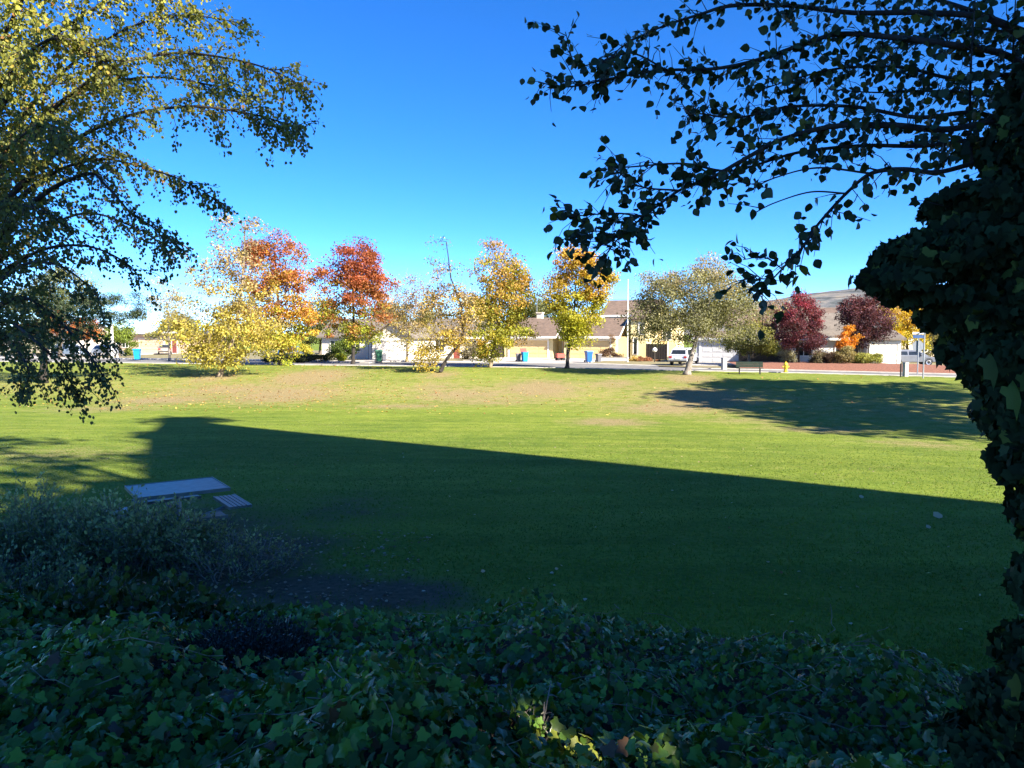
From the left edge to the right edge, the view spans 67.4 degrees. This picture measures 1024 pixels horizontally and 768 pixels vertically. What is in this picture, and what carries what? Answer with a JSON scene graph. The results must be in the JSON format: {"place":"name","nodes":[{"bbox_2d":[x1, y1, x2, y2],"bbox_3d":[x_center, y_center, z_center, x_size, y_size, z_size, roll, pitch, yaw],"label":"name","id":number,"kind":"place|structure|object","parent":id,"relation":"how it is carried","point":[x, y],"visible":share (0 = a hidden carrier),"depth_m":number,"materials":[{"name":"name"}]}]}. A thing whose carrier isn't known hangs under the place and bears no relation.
{"place":"outdoors","nodes":[
{"label":"outdoors","id":0,"kind":"place"},
{"bbox_2d":[11,353,175,356],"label":"driveway","id":1,"kind":"structure","parent":0,"point":[114,354],"depth_m":108.10,"materials":[{"name":"concrete"}]},
{"bbox_2d":[55,344,84,356],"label":"parked car","id":2,"kind":"object","parent":1,"relation":"on","point":[66,351],"visible":0.23,"depth_m":97.17,"materials":[{"name":"blue paint"}]},
{"bbox_2d":[66,316,104,342],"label":"orange tree","id":3,"kind":"object","parent":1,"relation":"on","point":[86,332],"visible":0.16,"depth_m":107.26,"materials":[{"name":"brown plant"}]},
{"bbox_2d":[91,345,120,355],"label":"parked car","id":4,"kind":"object","parent":1,"relation":"on","point":[95,348],"visible":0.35,"depth_m":100.58,"materials":[{"name":"silver metal"}]},
{"bbox_2d":[0,357,657,366],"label":"pavement","id":5,"kind":"structure","parent":0,"point":[426,361],"depth_m":79.00,"materials":[{"name":"concrete"}]},
{"bbox_2d":[520,348,528,361],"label":"wheelie bin","id":6,"kind":"object","parent":5,"relation":"on","point":[524,354],"visible":1,"depth_m":77.26,"materials":[{"name":"blue plastic"}]},
{"bbox_2d":[327,359,410,362],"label":"driveway","id":7,"kind":"structure","parent":0,"point":[366,361],"depth_m":78.58,"materials":[{"name":"concrete"}]},
{"bbox_2d":[374,350,382,361],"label":"wheelie bin","id":8,"kind":"object","parent":7,"relation":"on","point":[378,355],"visible":1,"depth_m":77.67,"materials":[{"name":"green plastic"}]},
{"bbox_2d":[0,358,956,375],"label":"street","id":9,"kind":"structure","parent":0,"point":[439,364],"depth_m":73.41,"materials":[{"name":"grey asphalt"}]},
{"bbox_2d":[132,349,141,359],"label":"wheelie bin","id":10,"kind":"object","parent":9,"relation":"on","point":[137,353],"visible":1,"depth_m":83.66,"materials":[{"name":"blue plastic"}]},
{"bbox_2d":[463,357,550,361],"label":"driveway","id":11,"kind":"structure","parent":0,"point":[514,358],"depth_m":86.14,"materials":[{"name":"concrete"}]},
{"bbox_2d":[0,335,1023,767],"bbox_3d":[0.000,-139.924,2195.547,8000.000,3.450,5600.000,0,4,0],"label":"ground","id":12,"kind":"structure","parent":0,"point":[840,403],"depth_m":16.40,"materials":[{"name":"green plant"}]},
{"bbox_2d":[0,536,138,598],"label":"grey shrub","id":13,"kind":"object","parent":12,"relation":"on","point":[60,571],"visible":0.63,"depth_m":8.82,"materials":[{"name":"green plant"}]},
{"bbox_2d":[4,271,152,383],"bbox_3d":[-33.504,-4.350,58.027,12.998,8.798,6.409,0,4,0],"label":"cedar tree","id":14,"kind":"object","parent":12,"relation":"on","point":[113,299],"visible":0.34,"depth_m":57.57,"materials":[{"name":"green plant"}]},
{"bbox_2d":[0,468,161,574],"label":"grey shrub","id":15,"kind":"object","parent":12,"relation":"on","point":[35,516],"visible":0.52,"depth_m":9.82,"materials":[{"name":"green plant"}]},
{"bbox_2d":[97,319,141,355],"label":"green tree","id":16,"kind":"object","parent":12,"relation":"on","point":[120,336],"visible":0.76,"depth_m":99.51,"materials":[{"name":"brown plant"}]},
{"bbox_2d":[122,346,133,355],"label":"yellow shrub","id":17,"kind":"object","parent":12,"relation":"on","point":[128,351],"visible":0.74,"depth_m":103.66,"materials":[{"name":"brown plant"}]},
{"bbox_2d":[26,484,244,576],"bbox_3d":[-4.843,1.877,9.882,2.752,1.156,1.951,0,4,0],"label":"grey shrub","id":18,"kind":"object","parent":12,"relation":"on","point":[128,551],"visible":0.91,"depth_m":9.68,"materials":[{"name":"green plant"}]},
{"bbox_2d":[0,557,276,629],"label":"broadleaf shrub","id":19,"kind":"object","parent":12,"relation":"on","point":[173,597],"visible":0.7,"depth_m":7.06,"materials":[{"name":"green plant"}]},
{"bbox_2d":[0,0,327,424],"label":"weeping tree","id":20,"kind":"object","parent":12,"relation":"on","point":[15,149],"visible":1,"depth_m":7.75,"materials":[{"name":"green plant"}]},
{"bbox_2d":[141,275,202,360],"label":"sparse tree","id":21,"kind":"object","parent":12,"relation":"on","point":[175,297],"visible":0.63,"depth_m":83.53,"materials":[{"name":"orange plant"}]},
{"bbox_2d":[113,502,234,558],"bbox_3d":[-4.779,1.989,10.559,1.902,0.778,1.186,0,4,0],"label":"grey shrub","id":22,"kind":"object","parent":12,"relation":"on","point":[204,531],"visible":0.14,"depth_m":10.46,"materials":[{"name":"green plant"}]},
{"bbox_2d":[104,477,251,523],"bbox_3d":[-5.003,1.938,11.499,1.920,0.816,1.920,-3,5,-35],"label":"picnic table","id":23,"kind":"object","parent":12,"relation":"on","point":[179,488],"visible":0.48,"depth_m":11.50,"materials":[{"name":"metal"}]},
{"bbox_2d":[151,212,287,376],"bbox_3d":[-22.644,-7.000,60.016,10.560,13.262,6.406,0,4,0],"label":"leaning tree","id":24,"kind":"object","parent":12,"relation":"on","point":[205,347],"visible":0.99,"depth_m":59.62,"materials":[{"name":"beige plant"}]},
{"bbox_2d":[141,518,309,585],"bbox_3d":[-3.565,2.116,9.723,1.806,0.646,1.652,-3,5,-36],"label":"grey shrub","id":25,"kind":"object","parent":12,"relation":"on","point":[247,557],"visible":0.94,"depth_m":9.63,"materials":[{"name":"green plant"}]},
{"bbox_2d":[137,609,333,690],"bbox_3d":[-2.045,1.950,5.742,1.432,0.583,1.552,0,4,0],"label":"twiggy bush","id":26,"kind":"object","parent":12,"relation":"on","point":[268,643],"visible":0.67,"depth_m":5.67,"materials":[{"name":"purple plant"}]},
{"bbox_2d":[233,228,323,365],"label":"broad tree","id":27,"kind":"object","parent":12,"relation":"on","point":[285,278],"visible":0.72,"depth_m":70.86,"materials":[{"name":"brown plant"}]},
{"bbox_2d":[260,353,313,362],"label":"hedge","id":28,"kind":"object","parent":12,"relation":"on","point":[302,359],"visible":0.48,"depth_m":78.30,"materials":[{"name":"green plant"}]},
{"bbox_2d":[298,343,314,355],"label":"yellow shrub","id":29,"kind":"object","parent":12,"relation":"on","point":[309,350],"visible":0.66,"depth_m":85.63,"materials":[{"name":"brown plant"}]},
{"bbox_2d":[292,352,334,361],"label":"hedge","id":30,"kind":"object","parent":12,"relation":"on","point":[326,357],"visible":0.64,"depth_m":80.79,"materials":[{"name":"green plant"}]},
{"bbox_2d":[324,340,345,359],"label":"cone shrub","id":31,"kind":"object","parent":12,"relation":"on","point":[337,347],"visible":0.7,"depth_m":82.27,"materials":[{"name":"green plant"}]},
{"bbox_2d":[334,353,347,360],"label":"bright shrub","id":32,"kind":"object","parent":12,"relation":"on","point":[340,357],"visible":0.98,"depth_m":79.73,"materials":[{"name":"green plant"}]},
{"bbox_2d":[338,337,357,359],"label":"cone shrub","id":33,"kind":"object","parent":12,"relation":"on","point":[347,351],"visible":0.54,"depth_m":82.55,"materials":[{"name":"green plant"}]},
{"bbox_2d":[304,235,404,363],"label":"red tree","id":34,"kind":"object","parent":12,"relation":"on","point":[361,283],"visible":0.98,"depth_m":73.45,"materials":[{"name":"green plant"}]},
{"bbox_2d":[373,298,409,321],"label":"background tree","id":35,"kind":"object","parent":12,"relation":"on","point":[396,313],"visible":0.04,"depth_m":114.30,"materials":[{"name":"brown plant"}]},
{"bbox_2d":[372,268,442,361],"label":"thin tree","id":36,"kind":"object","parent":12,"relation":"on","point":[405,308],"visible":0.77,"depth_m":79.39,"materials":[{"name":"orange plant"}]},
{"bbox_2d":[412,308,451,322],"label":"background tree","id":37,"kind":"object","parent":12,"relation":"on","point":[428,316],"visible":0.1,"depth_m":117.32,"materials":[{"name":"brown plant"}]},
{"bbox_2d":[404,235,488,372],"bbox_3d":[-5.222,-6.210,61.283,6.776,11.336,4.466,0,4,0],"label":"leaning tree","id":38,"kind":"object","parent":12,"relation":"on","point":[426,350],"visible":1,"depth_m":61.13,"materials":[{"name":"yellow plant"}]},
{"bbox_2d":[451,291,478,317],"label":"background tree","id":39,"kind":"object","parent":12,"relation":"on","point":[464,307],"visible":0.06,"depth_m":112.50,"materials":[{"name":"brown plant"}]},
{"bbox_2d":[0,350,942,367],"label":"front yard","id":40,"kind":"structure","parent":12,"relation":"on","point":[662,363],"depth_m":87.38,"materials":[{"name":"green plant"}]},
{"bbox_2d":[5,324,108,351],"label":"house","id":41,"kind":"structure","parent":40,"relation":"on","point":[92,345],"depth_m":122.30,"materials":[{"name":"white paint"}]},
{"bbox_2d":[5,265,109,356],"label":"green tree","id":42,"kind":"object","parent":40,"relation":"on","point":[78,284],"visible":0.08,"depth_m":94.68,"materials":[{"name":"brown plant"}]},
{"bbox_2d":[157,344,171,354],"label":"parked car","id":43,"kind":"object","parent":40,"relation":"on","point":[164,348],"visible":0.94,"depth_m":108.14,"materials":[{"name":"white metal"}]},
{"bbox_2d":[118,332,226,353],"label":"house","id":44,"kind":"structure","parent":40,"relation":"on","point":[149,348],"depth_m":115.77,"materials":[{"name":"beige paint"}]},
{"bbox_2d":[139,339,162,352],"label":"garage door","id":45,"kind":"structure","parent":44,"relation":"in","point":[152,348],"depth_m":115.89,"materials":[{"name":"beige paint"}]},
{"bbox_2d":[198,298,264,350],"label":"background tree","id":46,"kind":"object","parent":40,"relation":"on","point":[226,326],"visible":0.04,"depth_m":117.10,"materials":[{"name":"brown plant"}]},
{"bbox_2d":[295,297,341,353],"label":"background tree","id":47,"kind":"object","parent":40,"relation":"on","point":[319,325],"visible":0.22,"depth_m":110.85,"materials":[{"name":"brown plant"}]},
{"bbox_2d":[316,318,435,359],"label":"house","id":48,"kind":"structure","parent":40,"relation":"on","point":[391,350],"depth_m":87.06,"materials":[{"name":"white paint"}]},
{"bbox_2d":[377,341,406,358],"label":"garage door","id":49,"kind":"structure","parent":48,"relation":"in","point":[391,349],"depth_m":85.82,"materials":[{"name":"white paint"}]},
{"bbox_2d":[427,309,503,358],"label":"house","id":50,"kind":"structure","parent":40,"relation":"on","point":[454,355],"depth_m":92.32,"materials":[{"name":"white paint"}]},
{"bbox_2d":[457,340,481,359],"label":"grey shrub","id":51,"kind":"object","parent":40,"relation":"on","point":[464,355],"visible":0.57,"depth_m":87.65,"materials":[{"name":"brown plant"}]},
{"bbox_2d":[503,293,556,318],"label":"green tree","id":52,"kind":"object","parent":40,"relation":"on","point":[538,306],"visible":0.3,"depth_m":110.17,"materials":[{"name":"brown plant"}]},
{"bbox_2d":[646,343,666,359],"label":"wooden fence","id":53,"kind":"object","parent":40,"relation":"on","point":[661,353],"visible":0.74,"depth_m":87.14,"materials":[{"name":"brown wood"}]},
{"bbox_2d":[739,346,786,360],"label":"wooden fence","id":54,"kind":"object","parent":40,"relation":"on","point":[758,357],"visible":0.15,"depth_m":72.94,"materials":[{"name":"brown wood"}]},
{"bbox_2d":[693,300,836,361],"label":"house","id":55,"kind":"structure","parent":40,"relation":"on","point":[712,353],"depth_m":77.31,"materials":[{"name":"grey paint"}]},
{"bbox_2d":[701,342,738,361],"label":"garage door","id":56,"kind":"structure","parent":55,"relation":"in","point":[709,353],"depth_m":77.05,"materials":[{"name":"white paint"}]},
{"bbox_2d":[768,313,906,363],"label":"house","id":57,"kind":"structure","parent":40,"relation":"on","point":[890,351],"depth_m":70.67,"materials":[{"name":"white paint"}]},
{"bbox_2d":[795,341,812,356],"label":"window","id":58,"kind":"structure","parent":57,"relation":"in","point":[802,353],"depth_m":71.57,"materials":[{"name":"black glass"}]},
{"bbox_2d":[872,343,897,363],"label":"garage door","id":59,"kind":"structure","parent":57,"relation":"in","point":[889,351],"depth_m":68.40,"materials":[{"name":"white paint"}]},
{"bbox_2d":[834,292,899,353],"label":"plum tree","id":60,"kind":"object","parent":40,"relation":"on","point":[859,313],"visible":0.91,"depth_m":66.12,"materials":[{"name":"red plant"}]},
{"bbox_2d":[901,349,934,364],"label":"parked car","id":61,"kind":"object","parent":40,"relation":"on","point":[908,355],"visible":0.43,"depth_m":69.67,"materials":[{"name":"grey paint"}]},
{"bbox_2d":[0,361,955,376],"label":"kerb","id":62,"kind":"structure","parent":12,"relation":"on","point":[572,367],"depth_m":64.40,"materials":[{"name":"concrete"}]},
{"bbox_2d":[475,338,489,359],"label":"yellow shrub","id":63,"kind":"object","parent":12,"relation":"on","point":[478,343],"visible":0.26,"depth_m":82.71,"materials":[{"name":"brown plant"}]},
{"bbox_2d":[0,584,989,767],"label":"ivy ground cover","id":64,"kind":"object","parent":12,"relation":"on","point":[420,689],"visible":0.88,"depth_m":4.38,"materials":[{"name":"green plant"}]},
{"bbox_2d":[466,237,543,367],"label":"slender tree","id":65,"kind":"object","parent":12,"relation":"on","point":[506,288],"visible":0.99,"depth_m":65.94,"materials":[{"name":"beige plant"}]},
{"bbox_2d":[0,363,1022,635],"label":"fallen leaves","id":66,"kind":"object","parent":12,"relation":"on","point":[938,515],"visible":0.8,"depth_m":12.71,"materials":[{"name":"brown plant"}]},
{"bbox_2d":[491,682,557,755],"bbox_3d":[0.063,1.828,4.054,0.372,0.345,0.539,0,4,0],"label":"dry sprig","id":67,"kind":"object","parent":12,"relation":"on","point":[544,713],"visible":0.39,"depth_m":4.16,"materials":[{"name":"brown plant"}]},
{"bbox_2d":[504,312,563,357],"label":"townhouse","id":68,"kind":"structure","parent":12,"relation":"on","point":[548,343],"depth_m":92.38,"materials":[{"name":"yellow paint"}]},
{"bbox_2d":[509,340,546,357],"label":"garage door","id":69,"kind":"structure","parent":68,"relation":"in","point":[538,348],"depth_m":92.15,"materials":[{"name":"white metal"}]},
{"bbox_2d":[537,242,620,367],"bbox_3d":[5.654,-6.633,65.302,7.234,10.798,4.798,0,4,0],"label":"maple tree","id":70,"kind":"object","parent":12,"relation":"on","point":[574,324],"visible":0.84,"depth_m":64.66,"materials":[{"name":"yellow plant"}]},
{"bbox_2d":[598,334,625,356],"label":"twiggy shrub","id":71,"kind":"object","parent":12,"relation":"on","point":[611,351],"visible":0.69,"depth_m":84.77,"materials":[{"name":"brown plant"}]},
{"bbox_2d":[601,357,628,360],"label":"wall","id":72,"kind":"structure","parent":12,"relation":"on","point":[614,358],"depth_m":82.88,"materials":[{"name":"white paint"}]},
{"bbox_2d":[558,299,683,357],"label":"townhouse","id":73,"kind":"structure","parent":12,"relation":"on","point":[611,325],"depth_m":89.77,"materials":[{"name":"yellow paint"}]},
{"bbox_2d":[570,340,609,357],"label":"garage door","id":74,"kind":"structure","parent":73,"relation":"in","point":[601,344],"depth_m":89.27,"materials":[{"name":"white metal"}]},
{"bbox_2d":[633,337,637,354],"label":"window","id":75,"kind":"structure","parent":73,"relation":"in","point":[635,345],"depth_m":89.01,"materials":[{"name":"glass"}]},
{"bbox_2d":[637,356,660,360],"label":"red shrub","id":76,"kind":"object","parent":12,"relation":"on","point":[641,358],"visible":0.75,"depth_m":81.68,"materials":[{"name":"brown plant"}]},
{"bbox_2d":[614,248,786,374],"bbox_3d":[13.751,-5.314,56.228,12.460,9.527,6.823,0,4,0],"label":"spreading tree","id":77,"kind":"object","parent":12,"relation":"on","point":[659,318],"visible":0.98,"depth_m":55.51,"materials":[{"name":"green plant"}]},
{"bbox_2d":[721,358,726,369],"bbox_3d":[17.400,-1.610,63.028,0.432,1.080,0.418,-1,4,-11],"label":"utility pedestal","id":78,"kind":"object","parent":12,"relation":"on","point":[723,363],"visible":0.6,"depth_m":62.87,"materials":[{"name":"metal"}]},
{"bbox_2d":[707,318,783,360],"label":"olive tree","id":79,"kind":"object","parent":12,"relation":"on","point":[763,349],"visible":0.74,"depth_m":70.51,"materials":[{"name":"green plant"}]},
{"bbox_2d":[736,361,763,374],"bbox_3d":[17.344,-1.146,56.058,1.900,0.970,0.630,1,4,12],"label":"park bench","id":80,"kind":"object","parent":12,"relation":"on","point":[739,364],"visible":0.99,"depth_m":56.20,"materials":[{"name":"wood"}]},
{"bbox_2d":[520,0,1023,339],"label":"overhanging tree","id":81,"kind":"object","parent":12,"relation":"on","point":[959,146],"visible":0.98,"depth_m":3.89,"materials":[{"name":"green plant"}]},
{"bbox_2d":[848,63,1023,767],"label":"climbing ivy","id":82,"kind":"object","parent":81,"relation":"attached to","point":[966,244],"visible":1,"depth_m":3.12,"materials":[{"name":"green plant"}]},
{"bbox_2d":[743,295,801,360],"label":"bare tree","id":83,"kind":"object","parent":12,"relation":"on","point":[768,321],"visible":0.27,"depth_m":77.39,"materials":[{"name":"brown plant"}]},
{"bbox_2d":[692,367,955,374],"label":"kerb","id":84,"kind":"structure","parent":12,"relation":"on","point":[831,371],"depth_m":59.61,"materials":[{"name":"concrete"}]},
{"bbox_2d":[727,361,954,372],"bbox_3d":[29.099,-1.356,62.200,25.446,0.480,8.922,2,4,32],"label":"mulch bed","id":85,"kind":"object","parent":12,"relation":"on","point":[879,367],"visible":0.66,"depth_m":61.54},
{"bbox_2d":[777,347,797,361],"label":"pale shrub","id":86,"kind":"object","parent":85,"relation":"on","point":[788,356],"visible":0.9,"depth_m":68.19,"materials":[{"name":"brown plant"}]},
{"bbox_2d":[770,286,828,362],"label":"plum tree","id":87,"kind":"object","parent":85,"relation":"on","point":[814,337],"visible":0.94,"depth_m":65.74,"materials":[{"name":"red plant"}]},
{"bbox_2d":[808,350,827,362],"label":"bush","id":88,"kind":"object","parent":85,"relation":"on","point":[816,358],"visible":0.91,"depth_m":65.61,"materials":[{"name":"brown plant"}]},
{"bbox_2d":[821,351,838,362],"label":"bush","id":89,"kind":"object","parent":85,"relation":"on","point":[829,355],"visible":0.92,"depth_m":65.08,"materials":[{"name":"brown plant"}]},
{"bbox_2d":[828,345,856,363],"bbox_3d":[27.957,-2.422,65.052,2.226,1.735,1.913,3,5,37],"label":"bush","id":90,"kind":"object","parent":85,"relation":"on","point":[847,353],"visible":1,"depth_m":64.59,"materials":[{"name":"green plant"}]},
{"bbox_2d":[833,324,864,349],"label":"orange sapling","id":91,"kind":"object","parent":85,"relation":"on","point":[846,340],"visible":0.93,"depth_m":65.51,"materials":[{"name":"brown plant"}]},
{"bbox_2d":[852,352,883,363],"bbox_3d":[30.043,-2.098,65.041,2.991,1.244,1.834,0,4,0],"label":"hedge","id":92,"kind":"object","parent":85,"relation":"on","point":[861,357],"visible":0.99,"depth_m":64.76,"materials":[{"name":"green plant"}]},
{"bbox_2d":[902,362,908,376],"bbox_3d":[27.050,-0.982,52.797,0.336,1.030,0.325,-1,4,-11],"label":"utility pedestal","id":93,"kind":"object","parent":12,"relation":"on","point":[905,368],"visible":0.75,"depth_m":52.68,"materials":[{"name":"metal"}]},
{"bbox_2d":[879,306,936,350],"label":"yellow tree","id":94,"kind":"object","parent":12,"relation":"on","point":[906,331],"visible":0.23,"depth_m":82.93,"materials":[{"name":"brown plant"}]},
{"bbox_2d":[912,332,923,373],"bbox_3d":[29.201,-2.102,55.235,0.800,3.250,0.110,1,4,8],"label":"stop sign","id":95,"kind":"object","parent":12,"relation":"on","point":[917,345],"visible":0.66,"depth_m":55.21,"materials":[{"name":"metal"}]},
{"bbox_2d":[922,333,924,377],"bbox_3d":[27.205,-1.825,50.738,0.092,3.280,0.092,-2,4,-22],"label":"metal post","id":96,"kind":"object","parent":12,"relation":"on","point":[923,356],"visible":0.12,"depth_m":50.70,"materials":[{"name":"grey metal"}]},
{"bbox_2d":[917,328,938,362],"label":"grey green tree","id":97,"kind":"object","parent":12,"relation":"on","point":[934,338],"visible":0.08,"depth_m":77.85,"materials":[{"name":"brown plant"}]},
{"bbox_2d":[0,0,1023,332],"label":"sky","id":98,"kind":"structure","parent":0,"point":[431,129],"materials":[{"name":"blue"}]},
{"bbox_2d":[203,288,910,334],"bbox_3d":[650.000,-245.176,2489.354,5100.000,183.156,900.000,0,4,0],"label":"hills","id":99,"kind":"structure","parent":0,"point":[827,300],"depth_m":2495.49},
{"bbox_2d":[555,353,565,359],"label":"garden wagon","id":100,"kind":"object","parent":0,"point":[559,356],"visible":0.91,"depth_m":81.84,"materials":[{"name":"red paint"}]},
{"bbox_2d":[527,358,603,362],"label":"driveway","id":101,"kind":"structure","parent":0,"point":[579,360],"depth_m":81.57,"materials":[{"name":"concrete"}]},
{"bbox_2d":[584,351,592,361],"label":"wheelie bin","id":102,"kind":"object","parent":101,"relation":"on","point":[588,356],"visible":1,"depth_m":76.20,"materials":[{"name":"blue plastic"}]},
{"bbox_2d":[675,362,735,365],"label":"driveway","id":103,"kind":"structure","parent":0,"point":[708,364],"depth_m":70.79,"materials":[{"name":"concrete"}]},
{"bbox_2d":[668,348,699,364],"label":"parked car","id":104,"kind":"object","parent":103,"relation":"on","point":[679,355],"visible":0.77,"depth_m":70.27,"materials":[{"name":"white paint"}]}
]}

